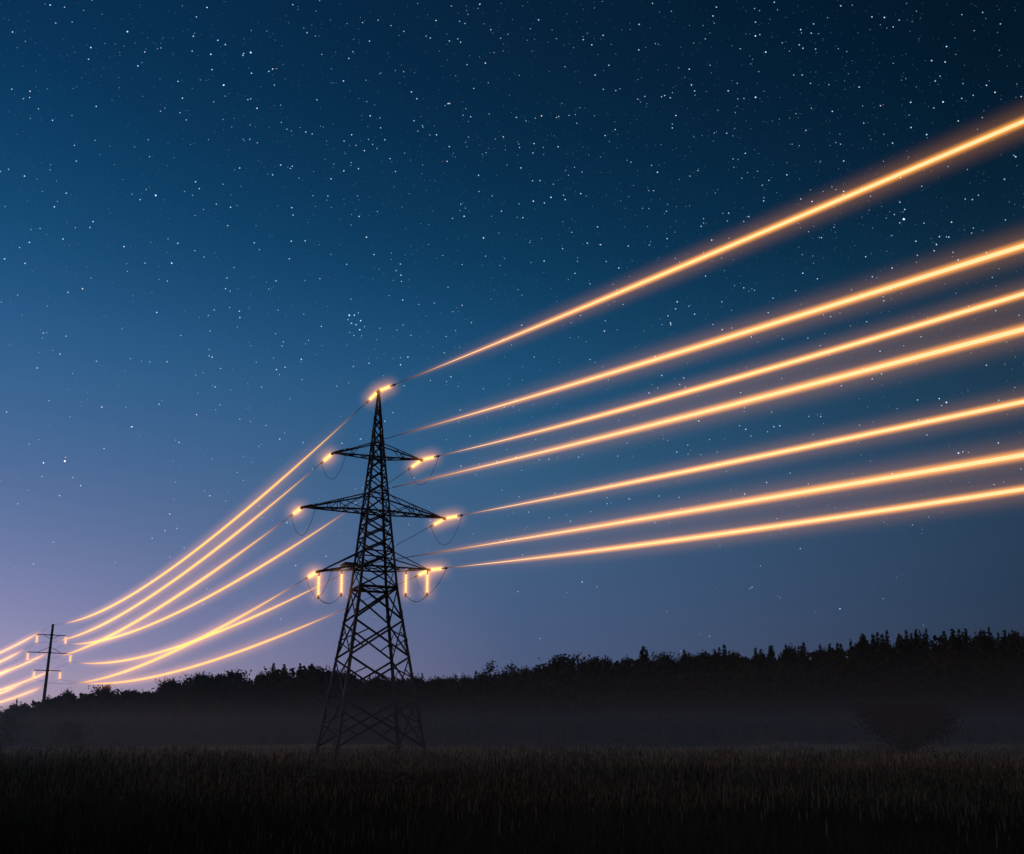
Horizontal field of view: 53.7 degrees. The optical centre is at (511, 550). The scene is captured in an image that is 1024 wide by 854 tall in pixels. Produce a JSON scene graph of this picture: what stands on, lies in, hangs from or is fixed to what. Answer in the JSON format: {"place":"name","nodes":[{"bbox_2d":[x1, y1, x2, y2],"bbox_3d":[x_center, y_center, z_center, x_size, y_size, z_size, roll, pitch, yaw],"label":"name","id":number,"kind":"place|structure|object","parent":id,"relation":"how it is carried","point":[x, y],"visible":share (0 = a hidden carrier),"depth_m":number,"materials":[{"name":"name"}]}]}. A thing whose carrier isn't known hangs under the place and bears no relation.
{"place":"outdoors","nodes":[
{"label":"outdoors","id":0,"kind":"place"},
{"bbox_2d":[179,674,195,685],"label":"tree","id":1,"kind":"object","parent":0,"point":[193,680],"visible":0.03,"depth_m":232.21,"materials":[{"name":"black plant"}]},
{"bbox_2d":[0,0,1023,712],"label":"sky","id":2,"kind":"structure","parent":0,"point":[227,227],"materials":[{"name":"blue"}]},
{"bbox_2d":[5,696,1023,853],"bbox_3d":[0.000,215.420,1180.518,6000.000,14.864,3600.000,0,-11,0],"label":"meadow ground","id":3,"kind":"structure","parent":0,"point":[738,741],"depth_m":182.19,"materials":[{"name":"soil"}]},
{"bbox_2d":[0,703,22,713],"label":"tree","id":4,"kind":"object","parent":3,"relation":"on","point":[11,705],"visible":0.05,"depth_m":224.18,"materials":[{"name":"black plant"}]},
{"bbox_2d":[0,712,23,749],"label":"tree","id":5,"kind":"object","parent":3,"relation":"on","point":[11,720],"visible":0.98,"depth_m":127.82,"materials":[{"name":"black plant"}]},
{"bbox_2d":[18,702,28,713],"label":"tree","id":6,"kind":"object","parent":3,"relation":"on","point":[23,705],"visible":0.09,"depth_m":232.50,"materials":[{"name":"black plant"}]},
{"bbox_2d":[41,697,53,705],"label":"tree","id":7,"kind":"object","parent":3,"relation":"on","point":[49,700],"visible":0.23,"depth_m":231.52,"materials":[{"name":"black plant"}]},
{"bbox_2d":[32,624,70,704],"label":"utility pole","id":8,"kind":"object","parent":3,"relation":"on","point":[49,652],"visible":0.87,"depth_m":229.03,"materials":[{"name":"metal"}]},
{"bbox_2d":[59,687,77,701],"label":"tree","id":9,"kind":"object","parent":3,"relation":"on","point":[68,693],"visible":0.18,"depth_m":232.84,"materials":[{"name":"black plant"}]},
{"bbox_2d":[42,719,99,751],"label":"tree","id":10,"kind":"object","parent":3,"relation":"on","point":[75,736],"visible":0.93,"depth_m":127.81,"materials":[{"name":"black plant"}]},
{"bbox_2d":[88,684,116,706],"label":"tree","id":11,"kind":"object","parent":3,"relation":"on","point":[99,691],"visible":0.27,"depth_m":231.88,"materials":[{"name":"black plant"}]},
{"bbox_2d":[112,688,134,700],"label":"tree","id":12,"kind":"object","parent":3,"relation":"on","point":[120,695],"visible":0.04,"depth_m":224.06,"materials":[{"name":"black plant"}]},
{"bbox_2d":[152,676,177,694],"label":"tree","id":13,"kind":"object","parent":3,"relation":"on","point":[160,688],"visible":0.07,"depth_m":230.77,"materials":[{"name":"black plant"}]},
{"bbox_2d":[158,680,183,705],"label":"tree","id":14,"kind":"object","parent":3,"relation":"on","point":[172,687],"visible":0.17,"depth_m":224.74,"materials":[{"name":"black plant"}]},
{"bbox_2d":[182,670,213,689],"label":"tree","id":15,"kind":"object","parent":3,"relation":"on","point":[198,679],"visible":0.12,"depth_m":224.34,"materials":[{"name":"black plant"}]},
{"bbox_2d":[214,669,251,695],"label":"tree","id":16,"kind":"object","parent":3,"relation":"on","point":[231,675],"visible":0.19,"depth_m":234.68,"materials":[{"name":"black plant"}]},
{"bbox_2d":[250,666,290,691],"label":"tree","id":17,"kind":"object","parent":3,"relation":"on","point":[274,673],"visible":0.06,"depth_m":227.37,"materials":[{"name":"black plant"}]},
{"bbox_2d":[293,770,314,816],"bbox_3d":[-3.398,4.080,16.599,0.384,0.929,0.485,0,-11,0],"label":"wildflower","id":18,"kind":"object","parent":3,"relation":"on","point":[307,789],"visible":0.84,"depth_m":16.54,"materials":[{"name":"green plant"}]},
{"bbox_2d":[298,663,332,722],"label":"tree","id":19,"kind":"object","parent":3,"relation":"on","point":[323,672],"visible":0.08,"depth_m":226.95,"materials":[{"name":"black plant"}]},
{"bbox_2d":[300,390,445,758],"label":"transmission pylon","id":20,"kind":"object","parent":3,"relation":"on","point":[359,588],"visible":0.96,"depth_m":75.89,"materials":[{"name":"metal"}]},
{"bbox_2d":[290,508,300,516],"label":"insulator string","id":21,"kind":"object","parent":20,"relation":"attached to","point":[296,511],"visible":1,"depth_m":75.62,"materials":[{"name":"glass"}]},
{"bbox_2d":[44,516,289,659],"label":"power line","id":22,"kind":"object","parent":21,"relation":"attached to","point":[172,598],"visible":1,"depth_m":108.54,"materials":[{"name":"orange metal"}]},
{"bbox_2d":[302,503,317,507],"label":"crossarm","id":23,"kind":"object","parent":20,"relation":"attached to","point":[309,505],"visible":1,"depth_m":73.58,"materials":[{"name":"metal"}]},
{"bbox_2d":[319,327,1023,503],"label":"power line","id":24,"kind":"object","parent":23,"relation":"hanging from","point":[995,336],"visible":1,"depth_m":40.03,"materials":[{"name":"orange metal"}]},
{"bbox_2d":[305,571,315,579],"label":"insulator string","id":25,"kind":"object","parent":20,"relation":"attached to","point":[311,574],"visible":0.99,"depth_m":75.20,"materials":[{"name":"glass"}]},
{"bbox_2d":[36,579,304,683],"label":"power line","id":26,"kind":"object","parent":25,"relation":"attached to","point":[182,646],"visible":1,"depth_m":109.55,"materials":[{"name":"orange metal"}]},
{"bbox_2d":[317,573,319,598],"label":"insulator string","id":27,"kind":"object","parent":20,"relation":"hanging from","point":[318,583],"visible":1,"depth_m":74.11,"materials":[{"name":"glass"}]},
{"bbox_2d":[317,568,333,572],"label":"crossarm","id":28,"kind":"object","parent":20,"relation":"attached to","point":[324,570],"visible":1,"depth_m":73.20,"materials":[{"name":"metal"}]},
{"bbox_2d":[335,453,1023,568],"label":"power line","id":29,"kind":"object","parent":28,"relation":"attached to","point":[894,476],"visible":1,"depth_m":40.89,"materials":[{"name":"orange metal"}]},
{"bbox_2d":[320,454,331,463],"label":"insulator string","id":30,"kind":"object","parent":20,"relation":"attached to","point":[328,457],"visible":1,"depth_m":77.19,"materials":[{"name":"glass"}]},
{"bbox_2d":[37,464,319,642],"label":"power line","id":31,"kind":"object","parent":30,"relation":"attached to","point":[189,568],"visible":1,"depth_m":111.04,"materials":[{"name":"orange metal"}]},
{"bbox_2d":[333,448,348,453],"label":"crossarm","id":32,"kind":"object","parent":20,"relation":"attached to","point":[339,451],"visible":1,"depth_m":75.27,"materials":[{"name":"metal"}]},
{"bbox_2d":[349,244,1023,448],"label":"power line","id":33,"kind":"object","parent":32,"relation":"hanging from","point":[995,254],"visible":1,"depth_m":42.89,"materials":[{"name":"orange metal"}]},
{"bbox_2d":[340,570,342,596],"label":"insulator string","id":34,"kind":"object","parent":20,"relation":"hanging from","point":[341,583],"visible":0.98,"depth_m":74.81,"materials":[{"name":"glass"}]},
{"bbox_2d":[365,392,376,403],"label":"insulator string","id":35,"kind":"object","parent":20,"relation":"attached to","point":[372,396],"visible":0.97,"depth_m":79.60,"materials":[{"name":"glass"}]},
{"bbox_2d":[53,403,365,624],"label":"power line","id":36,"kind":"object","parent":35,"relation":"hanging from","point":[220,530],"visible":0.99,"depth_m":114.48,"materials":[{"name":"orange metal"}]},
{"bbox_2d":[379,384,395,390],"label":"insulator string","id":37,"kind":"object","parent":20,"relation":"attached to","point":[384,388],"visible":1,"depth_m":77.59,"materials":[{"name":"glass"}]},
{"bbox_2d":[397,120,1023,383],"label":"power line","id":38,"kind":"object","parent":37,"relation":"attached to","point":[886,179],"visible":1,"depth_m":47.54,"materials":[{"name":"orange metal"}]},
{"bbox_2d":[407,460,420,469],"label":"insulator string","id":39,"kind":"object","parent":20,"relation":"attached to","point":[416,463],"visible":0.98,"depth_m":79.96,"materials":[{"name":"glass"}]},
{"bbox_2d":[79,470,406,643],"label":"power line","id":40,"kind":"object","parent":39,"relation":"attached to","point":[229,584],"visible":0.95,"depth_m":123.36,"materials":[{"name":"orange metal"}]},
{"bbox_2d":[414,570,426,577],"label":"insulator string","id":41,"kind":"object","parent":20,"relation":"attached to","point":[421,573],"visible":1,"depth_m":78.77,"materials":[{"name":"glass"}]},
{"bbox_2d":[61,577,413,683],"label":"power line","id":42,"kind":"object","parent":41,"relation":"attached to","point":[223,656],"visible":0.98,"depth_m":123.07,"materials":[{"name":"orange metal"}]},
{"bbox_2d":[426,570,428,595],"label":"insulator string","id":43,"kind":"object","parent":20,"relation":"hanging from","point":[427,581],"visible":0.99,"depth_m":77.45,"materials":[{"name":"glass"}]},
{"bbox_2d":[422,455,439,460],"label":"insulator string","id":44,"kind":"object","parent":20,"relation":"attached to","point":[428,458],"visible":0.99,"depth_m":77.95,"materials":[{"name":"glass"}]},
{"bbox_2d":[440,292,1023,455],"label":"power line","id":45,"kind":"object","parent":44,"relation":"attached to","point":[908,328],"visible":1,"depth_m":50.22,"materials":[{"name":"orange metal"}]},
{"bbox_2d":[430,519,443,527],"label":"insulator string","id":46,"kind":"object","parent":20,"relation":"attached to","point":[438,522],"visible":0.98,"depth_m":79.91,"materials":[{"name":"glass"}]},
{"bbox_2d":[75,527,428,663],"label":"power line","id":47,"kind":"object","parent":46,"relation":"attached to","point":[232,625],"visible":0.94,"depth_m":127.86,"materials":[{"name":"orange metal"}]},
{"bbox_2d":[430,567,447,570],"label":"insulator string","id":48,"kind":"object","parent":20,"relation":"attached to","point":[435,569],"visible":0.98,"depth_m":76.66,"materials":[{"name":"glass"}]},
{"bbox_2d":[449,487,1023,567],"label":"power line","id":49,"kind":"object","parent":48,"relation":"attached to","point":[915,505],"visible":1,"depth_m":49.91,"materials":[{"name":"orange metal"}]},
{"bbox_2d":[445,514,462,518],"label":"insulator string","id":50,"kind":"object","parent":20,"relation":"attached to","point":[454,516],"visible":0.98,"depth_m":77.91,"materials":[{"name":"glass"}]},
{"bbox_2d":[464,400,1023,514],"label":"power line","id":51,"kind":"object","parent":50,"relation":"attached to","point":[924,422],"visible":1,"depth_m":51.55,"materials":[{"name":"orange metal"}]},
{"bbox_2d":[395,678,417,698],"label":"tree","id":52,"kind":"object","parent":3,"relation":"on","point":[399,682],"visible":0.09,"depth_m":225.19,"materials":[{"name":"black plant"}]},
{"bbox_2d":[430,675,448,684],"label":"tree","id":53,"kind":"object","parent":3,"relation":"on","point":[446,682],"visible":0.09,"depth_m":226.15,"materials":[{"name":"black plant"}]},
{"bbox_2d":[457,672,469,687],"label":"tree","id":54,"kind":"object","parent":3,"relation":"on","point":[463,679],"visible":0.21,"depth_m":236.06,"materials":[{"name":"black plant"}]},
{"bbox_2d":[478,660,502,677],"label":"tree","id":55,"kind":"object","parent":3,"relation":"on","point":[488,671],"visible":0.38,"depth_m":226.77,"materials":[{"name":"black plant"}]},
{"bbox_2d":[486,672,510,720],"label":"tree","id":56,"kind":"object","parent":3,"relation":"on","point":[494,676],"visible":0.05,"depth_m":224.14,"materials":[{"name":"black plant"}]},
{"bbox_2d":[0,741,1023,853],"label":"meadow grass","id":57,"kind":"structure","parent":3,"relation":"on","point":[752,834],"depth_m":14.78,"materials":[{"name":"plant"}]},
{"bbox_2d":[0,635,1023,747],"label":"woodland","id":58,"kind":"object","parent":3,"relation":"on","point":[471,711],"visible":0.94,"depth_m":185.85,"materials":[{"name":"black plant"}]},
{"bbox_2d":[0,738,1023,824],"bbox_3d":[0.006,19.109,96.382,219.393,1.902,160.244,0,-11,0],"label":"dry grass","id":59,"kind":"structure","parent":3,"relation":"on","point":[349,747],"depth_m":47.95,"materials":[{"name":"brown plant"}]},
{"bbox_2d":[498,660,528,685],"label":"tree","id":60,"kind":"object","parent":3,"relation":"on","point":[511,668],"visible":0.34,"depth_m":225.96,"materials":[{"name":"black plant"}]},
{"bbox_2d":[502,668,525,701],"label":"tree","id":61,"kind":"object","parent":3,"relation":"on","point":[513,674],"visible":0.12,"depth_m":224.51,"materials":[{"name":"black plant"}]},
{"bbox_2d":[521,665,529,676],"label":"tree","id":62,"kind":"object","parent":3,"relation":"on","point":[525,673],"visible":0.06,"depth_m":231.59,"materials":[{"name":"black plant"}]},
{"bbox_2d":[520,662,566,719],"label":"tree","id":63,"kind":"object","parent":3,"relation":"on","point":[542,670],"visible":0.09,"depth_m":225.39,"materials":[{"name":"black plant"}]},
{"bbox_2d":[527,652,589,673],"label":"tree","id":64,"kind":"object","parent":3,"relation":"on","point":[569,663],"visible":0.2,"depth_m":234.59,"materials":[{"name":"black plant"}]},
{"bbox_2d":[574,655,609,700],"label":"tree","id":65,"kind":"object","parent":3,"relation":"on","point":[593,664],"visible":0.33,"depth_m":227.90,"materials":[{"name":"black plant"}]},
{"bbox_2d":[599,656,613,671],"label":"tree","id":66,"kind":"object","parent":3,"relation":"on","point":[609,662],"visible":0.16,"depth_m":229.64,"materials":[{"name":"black plant"}]},
{"bbox_2d":[620,654,635,672],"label":"tree","id":67,"kind":"object","parent":3,"relation":"on","point":[627,661],"visible":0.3,"depth_m":234.41,"materials":[{"name":"black plant"}]},
{"bbox_2d":[635,646,652,700],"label":"conifer tree","id":68,"kind":"object","parent":3,"relation":"on","point":[643,657],"visible":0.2,"depth_m":226.98,"materials":[{"name":"black plant"}]},
{"bbox_2d":[645,650,680,674],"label":"tree","id":69,"kind":"object","parent":3,"relation":"on","point":[661,656],"visible":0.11,"depth_m":230.73,"materials":[{"name":"black plant"}]},
{"bbox_2d":[679,649,687,711],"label":"conifer tree","id":70,"kind":"object","parent":3,"relation":"on","point":[683,655],"visible":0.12,"depth_m":226.97,"materials":[{"name":"black plant"}]},
{"bbox_2d":[674,652,694,669],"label":"tree","id":71,"kind":"object","parent":3,"relation":"on","point":[681,660],"visible":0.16,"depth_m":229.80,"materials":[{"name":"black plant"}]},
{"bbox_2d":[691,654,706,703],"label":"tree","id":72,"kind":"object","parent":3,"relation":"on","point":[698,661],"visible":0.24,"depth_m":225.39,"materials":[{"name":"black plant"}]},
{"bbox_2d":[689,649,713,667],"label":"tree","id":73,"kind":"object","parent":3,"relation":"on","point":[703,654],"visible":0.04,"depth_m":233.28,"materials":[{"name":"black plant"}]},
{"bbox_2d":[699,652,708,671],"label":"tree","id":74,"kind":"object","parent":3,"relation":"on","point":[705,659],"visible":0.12,"depth_m":229.28,"materials":[{"name":"black plant"}]},
{"bbox_2d":[713,649,718,667],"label":"conifer tree","id":75,"kind":"object","parent":3,"relation":"on","point":[717,662],"visible":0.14,"depth_m":225.50,"materials":[{"name":"black plant"}]},
{"bbox_2d":[717,647,721,662],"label":"conifer tree","id":76,"kind":"object","parent":3,"relation":"on","point":[719,654],"visible":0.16,"depth_m":233.73,"materials":[{"name":"black plant"}]},
{"bbox_2d":[720,645,727,669],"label":"conifer tree","id":77,"kind":"object","parent":3,"relation":"on","point":[724,653],"visible":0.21,"depth_m":232.51,"materials":[{"name":"black plant"}]},
{"bbox_2d":[723,652,745,672],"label":"tree","id":78,"kind":"object","parent":3,"relation":"on","point":[734,656],"visible":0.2,"depth_m":237.90,"materials":[{"name":"black plant"}]},
{"bbox_2d":[748,655,765,696],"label":"tree","id":79,"kind":"object","parent":3,"relation":"on","point":[756,657],"visible":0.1,"depth_m":227.09,"materials":[{"name":"black plant"}]},
{"bbox_2d":[776,648,803,691],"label":"tree","id":80,"kind":"object","parent":3,"relation":"on","point":[787,654],"visible":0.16,"depth_m":229.79,"materials":[{"name":"black plant"}]},
{"bbox_2d":[815,647,828,667],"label":"tree","id":81,"kind":"object","parent":3,"relation":"on","point":[822,654],"visible":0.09,"depth_m":228.52,"materials":[{"name":"black plant"}]},
{"bbox_2d":[837,644,845,667],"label":"conifer tree","id":82,"kind":"object","parent":3,"relation":"on","point":[840,649],"visible":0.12,"depth_m":229.25,"materials":[{"name":"black plant"}]},
{"bbox_2d":[848,639,855,671],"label":"conifer tree","id":83,"kind":"object","parent":3,"relation":"on","point":[850,648],"visible":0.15,"depth_m":226.09,"materials":[{"name":"black plant"}]},
{"bbox_2d":[846,636,875,658],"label":"tree","id":84,"kind":"object","parent":3,"relation":"on","point":[861,644],"visible":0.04,"depth_m":231.57,"materials":[{"name":"black plant"}]},
{"bbox_2d":[853,638,871,680],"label":"tree","id":85,"kind":"object","parent":3,"relation":"on","point":[860,649],"visible":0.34,"depth_m":225.54,"materials":[{"name":"black plant"}]},
{"bbox_2d":[862,635,872,682],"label":"conifer tree","id":86,"kind":"object","parent":3,"relation":"on","point":[864,638],"visible":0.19,"depth_m":227.29,"materials":[{"name":"black plant"}]},
{"bbox_2d":[875,632,881,673],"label":"conifer tree","id":87,"kind":"object","parent":3,"relation":"on","point":[878,642],"visible":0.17,"depth_m":226.64,"materials":[{"name":"black plant"}]},
{"bbox_2d":[879,634,891,662],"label":"conifer tree","id":88,"kind":"object","parent":3,"relation":"on","point":[881,640],"visible":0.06,"depth_m":230.65,"materials":[{"name":"black plant"}]},
{"bbox_2d":[884,630,892,656],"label":"conifer tree","id":89,"kind":"object","parent":3,"relation":"on","point":[887,640],"visible":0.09,"depth_m":233.34,"materials":[{"name":"black plant"}]},
{"bbox_2d":[892,633,905,678],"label":"conifer tree","id":90,"kind":"object","parent":3,"relation":"on","point":[899,643],"visible":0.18,"depth_m":228.25,"materials":[{"name":"black plant"}]},
{"bbox_2d":[890,635,918,675],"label":"tree","id":91,"kind":"object","parent":3,"relation":"on","point":[903,643],"visible":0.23,"depth_m":228.59,"materials":[{"name":"black plant"}]},
{"bbox_2d":[904,630,908,675],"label":"conifer tree","id":92,"kind":"object","parent":3,"relation":"on","point":[906,637],"visible":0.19,"depth_m":228.81,"materials":[{"name":"black plant"}]},
{"bbox_2d":[844,695,971,755],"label":"bush","id":93,"kind":"object","parent":3,"relation":"on","point":[917,717],"visible":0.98,"depth_m":93.29,"materials":[{"name":"black plant"}]},
{"bbox_2d":[922,632,931,689],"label":"conifer tree","id":94,"kind":"object","parent":3,"relation":"on","point":[924,648],"visible":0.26,"depth_m":230.45,"materials":[{"name":"black plant"}]},
{"bbox_2d":[924,628,932,656],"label":"conifer tree","id":95,"kind":"object","parent":3,"relation":"on","point":[927,646],"visible":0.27,"depth_m":235.67,"materials":[{"name":"black plant"}]},
{"bbox_2d":[937,631,950,672],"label":"conifer tree","id":96,"kind":"object","parent":3,"relation":"on","point":[943,634],"visible":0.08,"depth_m":233.01,"materials":[{"name":"black plant"}]},
{"bbox_2d":[945,629,969,690],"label":"conifer tree","id":97,"kind":"object","parent":3,"relation":"on","point":[954,640],"visible":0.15,"depth_m":226.56,"materials":[{"name":"black plant"}]},
{"bbox_2d":[956,629,965,667],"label":"conifer tree","id":98,"kind":"object","parent":3,"relation":"on","point":[960,645],"visible":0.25,"depth_m":226.96,"materials":[{"name":"black plant"}]},
{"bbox_2d":[962,628,978,688],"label":"conifer tree","id":99,"kind":"object","parent":3,"relation":"on","point":[966,636],"visible":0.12,"depth_m":232.93,"materials":[{"name":"black plant"}]},
{"bbox_2d":[968,632,994,646],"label":"tree","id":100,"kind":"object","parent":3,"relation":"on","point":[975,639],"visible":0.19,"depth_m":236.58,"materials":[{"name":"black plant"}]},
{"bbox_2d":[979,629,992,688],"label":"conifer tree","id":101,"kind":"object","parent":3,"relation":"on","point":[981,639],"visible":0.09,"depth_m":227.53,"materials":[{"name":"black plant"}]},
{"bbox_2d":[982,630,994,689],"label":"conifer tree","id":102,"kind":"object","parent":3,"relation":"on","point":[985,639],"visible":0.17,"depth_m":228.85,"materials":[{"name":"black plant"}]},
{"bbox_2d":[986,627,995,676],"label":"conifer tree","id":103,"kind":"object","parent":3,"relation":"on","point":[989,636],"visible":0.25,"depth_m":227.98,"materials":[{"name":"black plant"}]},
{"bbox_2d":[1001,630,1008,651],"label":"conifer tree","id":104,"kind":"object","parent":3,"relation":"on","point":[1004,638],"visible":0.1,"depth_m":228.21,"materials":[{"name":"black plant"}]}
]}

